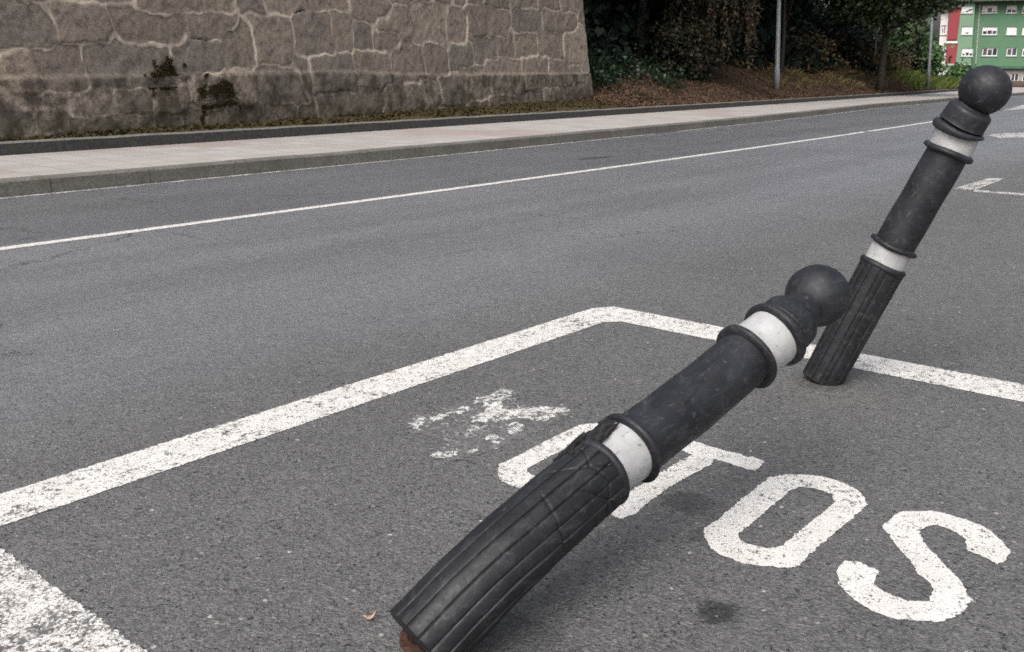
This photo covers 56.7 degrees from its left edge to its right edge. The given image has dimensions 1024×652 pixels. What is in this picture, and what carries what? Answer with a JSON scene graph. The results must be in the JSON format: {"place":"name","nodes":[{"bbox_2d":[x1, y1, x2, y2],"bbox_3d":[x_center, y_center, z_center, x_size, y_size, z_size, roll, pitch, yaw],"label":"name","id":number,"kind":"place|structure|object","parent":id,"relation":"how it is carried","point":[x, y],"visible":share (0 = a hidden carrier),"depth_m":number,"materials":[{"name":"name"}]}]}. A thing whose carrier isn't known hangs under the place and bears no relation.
{"place":"outdoors","nodes":[
{"label":"outdoors","id":0,"kind":"place"},
{"bbox_2d":[0,98,644,141],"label":"verge","id":1,"kind":"structure","parent":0,"point":[411,116],"depth_m":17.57,"materials":[{"name":"green plant"}]},
{"bbox_2d":[0,95,1023,651],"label":"road","id":2,"kind":"structure","parent":0,"point":[620,275],"depth_m":3.31,"materials":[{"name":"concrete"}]},
{"bbox_2d":[364,611,375,618],"bbox_3d":[-0.293,0.595,1.959,0.025,0.019,0.013,-2,15,-8],"label":"fallen leaf","id":3,"kind":"object","parent":2,"relation":"on","point":[369,617],"visible":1,"depth_m":1.96,"materials":[{"name":"beige plant"}]},
{"bbox_2d":[3,349,1013,651],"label":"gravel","id":4,"kind":"structure","parent":2,"relation":"on","point":[567,573],"depth_m":2.28,"materials":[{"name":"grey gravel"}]},
{"bbox_2d":[390,264,850,651],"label":"bent bollard","id":5,"kind":"object","parent":2,"relation":"on","point":[476,584],"visible":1,"depth_m":1.96,"materials":[{"name":"black rubber"}]},
{"bbox_2d":[803,65,1011,385],"bbox_3d":[1.374,-0.321,3.355,0.574,1.165,0.202,5,16,18],"label":"bent bollard","id":6,"kind":"object","parent":2,"relation":"on","point":[961,123],"visible":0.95,"depth_m":3.29,"materials":[{"name":"black rubber"}]},
{"bbox_2d":[0,87,1023,177],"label":"pavement","id":7,"kind":"structure","parent":0,"point":[24,165],"depth_m":13.28,"materials":[{"name":"concrete"}]},
{"bbox_2d":[0,89,957,155],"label":"verge kerb","id":8,"kind":"structure","parent":7,"relation":"on","point":[68,144],"depth_m":14.57,"materials":[{"name":"concrete"}]},
{"bbox_2d":[587,19,956,106],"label":"bank","id":9,"kind":"structure","parent":0,"point":[731,75],"depth_m":30.95,"materials":[{"name":"soil"}]},
{"bbox_2d":[588,43,703,93],"bbox_3d":[3.082,-7.246,26.513,2.958,2.097,5.370,13,19,38],"label":"ivy patch","id":10,"kind":"object","parent":9,"relation":"on","point":[604,74],"visible":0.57,"depth_m":26.45,"materials":[{"name":"green plant"}]},
{"bbox_2d":[635,0,764,82],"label":"creeper bush","id":11,"kind":"object","parent":9,"relation":"on","point":[686,25],"visible":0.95,"depth_m":28.98,"materials":[{"name":"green plant"}]},
{"bbox_2d":[583,0,891,75],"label":"undergrowth","id":12,"kind":"object","parent":9,"relation":"on","point":[807,17],"visible":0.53,"depth_m":37.42,"materials":[{"name":"green plant"}]},
{"bbox_2d":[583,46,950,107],"bbox_3d":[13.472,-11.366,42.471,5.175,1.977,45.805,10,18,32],"label":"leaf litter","id":13,"kind":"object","parent":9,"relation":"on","point":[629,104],"visible":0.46,"depth_m":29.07,"materials":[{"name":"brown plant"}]},
{"bbox_2d":[774,0,780,90],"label":"lamp post","id":14,"kind":"object","parent":9,"relation":"on","point":[777,60],"visible":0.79,"depth_m":33.41,"materials":[{"name":"metal"}]},
{"bbox_2d":[780,0,793,75],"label":"slender tree","id":15,"kind":"object","parent":9,"relation":"on","point":[782,56],"visible":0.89,"depth_m":36.82,"materials":[{"name":"brown plant"}]},
{"bbox_2d":[771,0,816,15],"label":"evergreen tree","id":16,"kind":"object","parent":9,"relation":"on","point":[806,1],"visible":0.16,"depth_m":46.02,"materials":[{"name":"green plant"}]},
{"bbox_2d":[729,53,921,89],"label":"dry grass","id":17,"kind":"structure","parent":9,"relation":"on","point":[814,81],"depth_m":40.12,"materials":[{"name":"plant"}]},
{"bbox_2d":[789,27,920,79],"bbox_3d":[17.701,-13.676,48.838,3.250,3.108,21.999,10,18,32],"label":"dry thicket","id":18,"kind":"object","parent":9,"relation":"on","point":[825,55],"visible":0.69,"depth_m":46.05,"materials":[{"name":"plant"}]},
{"bbox_2d":[871,16,878,61],"bbox_3d":[19.450,-16.441,50.230,3.711,5.988,4.081,13,19,38],"label":"slender tree","id":19,"kind":"object","parent":9,"relation":"on","point":[876,38],"visible":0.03,"depth_m":50.48,"materials":[{"name":"green plant"}]},
{"bbox_2d":[800,0,979,91],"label":"roadside tree","id":20,"kind":"object","parent":9,"relation":"on","point":[884,13],"visible":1,"depth_m":43.02,"materials":[{"name":"green plant"}]},
{"bbox_2d":[926,10,933,86],"bbox_3d":[23.063,-16.449,49.770,0.427,7.593,2.308,-13,20,-41],"label":"lamp post","id":21,"kind":"object","parent":9,"relation":"on","point":[929,60],"visible":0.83,"depth_m":50.97,"materials":[{"name":"metal"}]},
{"bbox_2d":[819,0,953,73],"label":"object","id":22,"kind":"structure","parent":0,"point":[936,25],"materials":[{"name":"green plant"}]},
{"bbox_2d":[886,63,961,89],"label":"green grass","id":23,"kind":"structure","parent":0,"point":[947,82],"depth_m":55.14,"materials":[{"name":"green plant"}]},
{"bbox_2d":[938,5,961,74],"bbox_3d":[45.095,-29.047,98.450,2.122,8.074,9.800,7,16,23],"label":"town house","id":24,"kind":"structure","parent":0,"point":[949,35],"depth_m":94.24,"materials":[{"name":"red paint"}]},
{"bbox_2d":[941,25,945,33],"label":"window","id":25,"kind":"structure","parent":24,"relation":"in","point":[943,27],"depth_m":94.70,"materials":[{"name":"white glass"}]},
{"label":"ground","id":26,"kind":"structure","parent":0,"visible":0},
{"bbox_2d":[0,0,592,138],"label":"stone wall","id":27,"kind":"structure","parent":26,"relation":"on","point":[77,66],"depth_m":14.57,"materials":[{"name":"stone"}]},
{"bbox_2d":[143,55,187,97],"bbox_3d":[-4.631,-3.298,12.791,0.101,0.691,0.777,9,17,28],"label":"moss cushion","id":28,"kind":"object","parent":27,"relation":"attached to","point":[169,69],"visible":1,"depth_m":12.74,"materials":[{"name":"green plant"}]},
{"bbox_2d":[189,73,244,125],"bbox_3d":[-4.184,-3.179,13.569,0.065,0.858,1.084,9,17,27],"label":"moss cushion","id":29,"kind":"object","parent":27,"relation":"attached to","point":[227,89],"visible":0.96,"depth_m":13.53,"materials":[{"name":"green plant"}]},
{"bbox_2d":[0,92,1023,197],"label":"kerb","id":30,"kind":"structure","parent":26,"relation":"on","point":[26,185],"depth_m":11.29,"materials":[{"name":"concrete"}]},
{"bbox_2d":[869,12,929,71],"bbox_3d":[24.858,-18.445,62.190,4.425,6.266,7.497,13,19,38],"label":"dark shrub","id":31,"kind":"object","parent":26,"relation":"on","point":[911,35],"visible":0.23,"depth_m":60.64,"materials":[{"name":"green plant"}]},
{"bbox_2d":[910,20,953,75],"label":"tall shrub","id":32,"kind":"object","parent":26,"relation":"on","point":[937,56],"visible":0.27,"depth_m":66.01,"materials":[{"name":"green plant"}]},
{"bbox_2d":[944,57,971,78],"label":"green hedge","id":33,"kind":"object","parent":26,"relation":"on","point":[960,70],"visible":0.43,"depth_m":93.01,"materials":[{"name":"green plant"}]},
{"bbox_2d":[956,0,1023,80],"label":"apartment block","id":34,"kind":"structure","parent":26,"relation":"on","point":[990,32],"depth_m":113.31,"materials":[{"name":"green paint"}]},
{"bbox_2d":[960,48,972,56],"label":"window","id":35,"kind":"structure","parent":34,"relation":"in","point":[966,52],"depth_m":114.29,"materials":[{"name":"white glass"}]},
{"bbox_2d":[961,6,972,13],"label":"window","id":36,"kind":"structure","parent":34,"relation":"in","point":[965,9],"depth_m":113.29,"materials":[{"name":"white glass"}]},
{"bbox_2d":[961,26,972,34],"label":"window","id":37,"kind":"structure","parent":34,"relation":"in","point":[965,29],"depth_m":113.79,"materials":[{"name":"white glass"}]},
{"bbox_2d":[981,5,997,13],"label":"window","id":38,"kind":"structure","parent":34,"relation":"in","point":[985,9],"depth_m":113.07,"materials":[{"name":"white glass"}]},
{"bbox_2d":[981,27,997,35],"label":"window","id":39,"kind":"structure","parent":34,"relation":"in","point":[986,31],"depth_m":113.57,"materials":[{"name":"white glass"}]},
{"bbox_2d":[981,48,997,56],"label":"window","id":40,"kind":"structure","parent":34,"relation":"in","point":[986,52],"depth_m":114.07,"materials":[{"name":"white glass"}]},
{"bbox_2d":[1005,6,1016,13],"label":"window","id":41,"kind":"structure","parent":34,"relation":"in","point":[1010,9],"depth_m":112.08,"materials":[{"name":"white glass"}]},
{"bbox_2d":[1005,27,1016,35],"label":"window","id":42,"kind":"structure","parent":34,"relation":"in","point":[1011,31],"depth_m":112.57,"materials":[{"name":"white glass"}]},
{"bbox_2d":[1005,48,1016,56],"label":"window","id":43,"kind":"structure","parent":34,"relation":"in","point":[1011,52],"depth_m":113.07,"materials":[{"name":"white glass"}]},
{"bbox_2d":[1010,73,1018,80],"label":"window","id":44,"kind":"structure","parent":34,"relation":"in","point":[1014,76],"depth_m":113.64,"materials":[{"name":"white glass"}]},
{"bbox_2d":[1012,81,1023,85],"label":"wall","id":45,"kind":"structure","parent":26,"relation":"on","point":[1017,83],"depth_m":112.05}
]}

